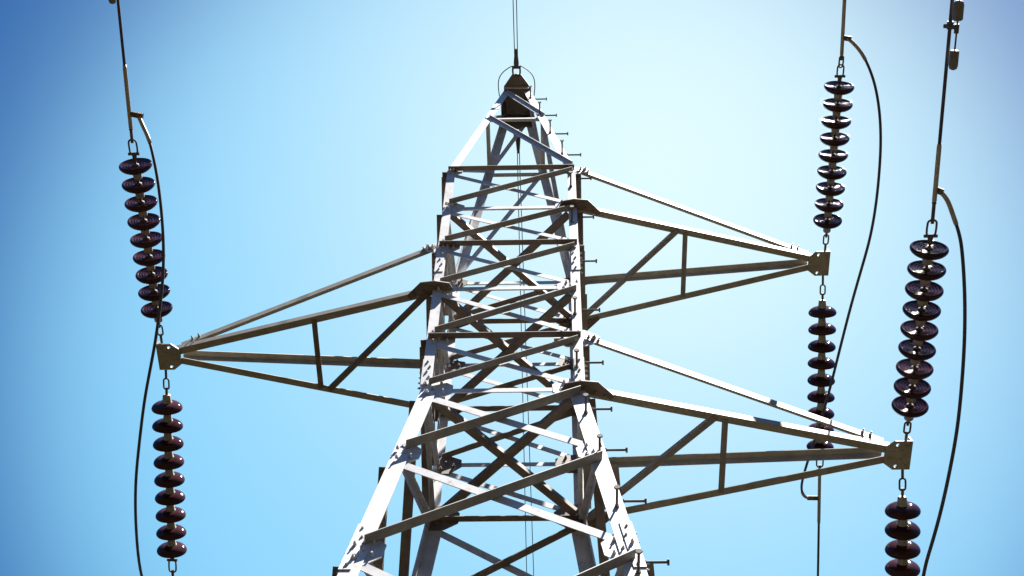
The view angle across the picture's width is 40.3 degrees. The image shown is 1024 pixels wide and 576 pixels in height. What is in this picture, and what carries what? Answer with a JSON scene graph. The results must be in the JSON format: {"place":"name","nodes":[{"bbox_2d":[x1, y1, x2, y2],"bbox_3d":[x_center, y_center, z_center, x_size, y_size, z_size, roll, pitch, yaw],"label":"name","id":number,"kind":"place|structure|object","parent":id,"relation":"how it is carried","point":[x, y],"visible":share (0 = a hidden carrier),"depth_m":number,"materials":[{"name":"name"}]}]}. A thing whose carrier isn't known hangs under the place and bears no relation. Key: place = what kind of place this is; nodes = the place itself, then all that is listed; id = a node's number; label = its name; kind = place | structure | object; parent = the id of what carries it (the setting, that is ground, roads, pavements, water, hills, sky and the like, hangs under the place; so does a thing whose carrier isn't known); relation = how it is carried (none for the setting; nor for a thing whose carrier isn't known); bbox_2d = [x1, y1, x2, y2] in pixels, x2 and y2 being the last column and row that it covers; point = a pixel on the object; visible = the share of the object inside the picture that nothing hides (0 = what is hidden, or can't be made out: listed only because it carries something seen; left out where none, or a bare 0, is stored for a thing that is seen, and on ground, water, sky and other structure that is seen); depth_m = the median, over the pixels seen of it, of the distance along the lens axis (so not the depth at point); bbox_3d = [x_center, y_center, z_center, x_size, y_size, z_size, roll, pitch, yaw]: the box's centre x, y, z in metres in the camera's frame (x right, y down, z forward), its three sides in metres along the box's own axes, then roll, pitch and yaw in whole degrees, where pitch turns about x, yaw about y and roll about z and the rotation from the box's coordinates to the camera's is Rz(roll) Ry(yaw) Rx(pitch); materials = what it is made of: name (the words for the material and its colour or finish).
{"place":"outdoors","nodes":[
{"label":"outdoors","id":0,"kind":"place"},
{"bbox_2d":[0,0,1023,575],"label":"sky","id":1,"kind":"structure","parent":0,"point":[301,147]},
{"bbox_3d":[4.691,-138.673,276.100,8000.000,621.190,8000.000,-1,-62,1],"label":"ground","id":2,"kind":"structure","parent":0,"visible":0},
{"bbox_2d":[156,73,912,575],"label":"transmission tower","id":3,"kind":"structure","parent":2,"relation":"on","point":[592,465],"depth_m":11.20,"materials":[{"name":"metal"}]},
{"bbox_2d":[119,139,172,343],"bbox_3d":[-3.014,-0.348,11.555,0.272,0.305,1.879,-1,-62,1],"label":"insulator string","id":4,"kind":"object","parent":3,"relation":"attached to","point":[144,222],"visible":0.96,"depth_m":11.47,"materials":[{"name":"brown ceramic"}]},
{"bbox_2d":[116,0,133,142],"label":"power line","id":5,"kind":"object","parent":4,"relation":"attached to","point":[127,95],"visible":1,"depth_m":10.90,"materials":[{"name":"metal"}]},
{"bbox_2d":[130,111,164,575],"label":"jumper cable","id":6,"kind":"object","parent":5,"relation":"hanging from","point":[139,116],"visible":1,"depth_m":11.02,"materials":[{"name":"rubber"}]},
{"bbox_2d":[151,370,186,572],"bbox_3d":[-3.028,1.622,12.322,0.267,0.534,1.966,2,-62,0],"label":"insulator string","id":7,"kind":"object","parent":3,"relation":"attached to","point":[169,479],"visible":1,"depth_m":12.29,"materials":[{"name":"brown ceramic"}]},
{"bbox_2d":[498,0,534,96],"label":"earth wire","id":8,"kind":"object","parent":3,"relation":"attached to","point":[516,63],"visible":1,"depth_m":16.99,"materials":[{"name":"black metal"}]},
{"bbox_2d":[513,127,533,575],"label":"earth wire","id":9,"kind":"object","parent":3,"relation":"attached to","point":[518,139],"visible":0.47,"depth_m":18.38,"materials":[{"name":"black metal"}]},
{"bbox_2d":[806,276,836,467],"bbox_3d":[3.011,0.819,13.582,0.267,0.537,2.005,-2,-62,2],"label":"insulator string","id":10,"kind":"object","parent":3,"relation":"attached to","point":[821,346],"visible":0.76,"depth_m":13.51,"materials":[{"name":"brown ceramic"}]},
{"bbox_2d":[817,464,820,575],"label":"power line","id":11,"kind":"object","parent":10,"relation":"attached to","point":[818,512],"visible":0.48,"depth_m":14.02,"materials":[{"name":"metal"}]},
{"bbox_2d":[813,56,853,250],"bbox_3d":[2.941,-1.195,12.799,0.272,0.306,1.933,-1,-62,1],"label":"insulator string","id":12,"kind":"object","parent":3,"relation":"attached to","point":[827,220],"visible":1,"depth_m":12.75,"materials":[{"name":"brown ceramic"}]},
{"bbox_2d":[840,0,845,59],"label":"power line","id":13,"kind":"object","parent":12,"relation":"attached to","point":[843,28],"visible":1,"depth_m":12.26,"materials":[{"name":"metal"}]},
{"bbox_2d":[800,35,881,499],"bbox_3d":[3.030,0.075,12.910,0.344,1.118,4.640,1,-62,0],"label":"jumper cable","id":14,"kind":"object","parent":13,"relation":"hanging from","point":[863,56],"visible":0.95,"depth_m":12.28,"materials":[{"name":"rubber"}]},
{"bbox_2d":[884,470,920,575],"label":"insulator string","id":15,"kind":"object","parent":3,"relation":"attached to","point":[902,549],"visible":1,"depth_m":10.61,"materials":[{"name":"brown ceramic"}]},
{"bbox_2d":[891,219,948,439],"bbox_3d":[2.915,0.338,10.016,0.271,0.305,1.816,-1,-62,1],"label":"insulator string","id":16,"kind":"object","parent":3,"relation":"attached to","point":[911,386],"visible":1,"depth_m":9.96,"materials":[{"name":"brown ceramic"}]},
{"bbox_2d":[930,0,953,223],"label":"power line","id":17,"kind":"object","parent":16,"relation":"attached to","point":[936,171],"visible":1,"depth_m":9.31,"materials":[{"name":"metal"}]},
{"bbox_2d":[922,187,966,575],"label":"jumper cable","id":18,"kind":"object","parent":17,"relation":"hanging from","point":[942,193],"visible":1,"depth_m":9.45,"materials":[{"name":"rubber"}]},
{"bbox_2d":[943,0,963,69],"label":"vibration damper","id":19,"kind":"object","parent":17,"relation":"attached to","point":[958,11],"visible":1,"depth_m":8.96,"materials":[{"name":"grey metal"}]}
]}

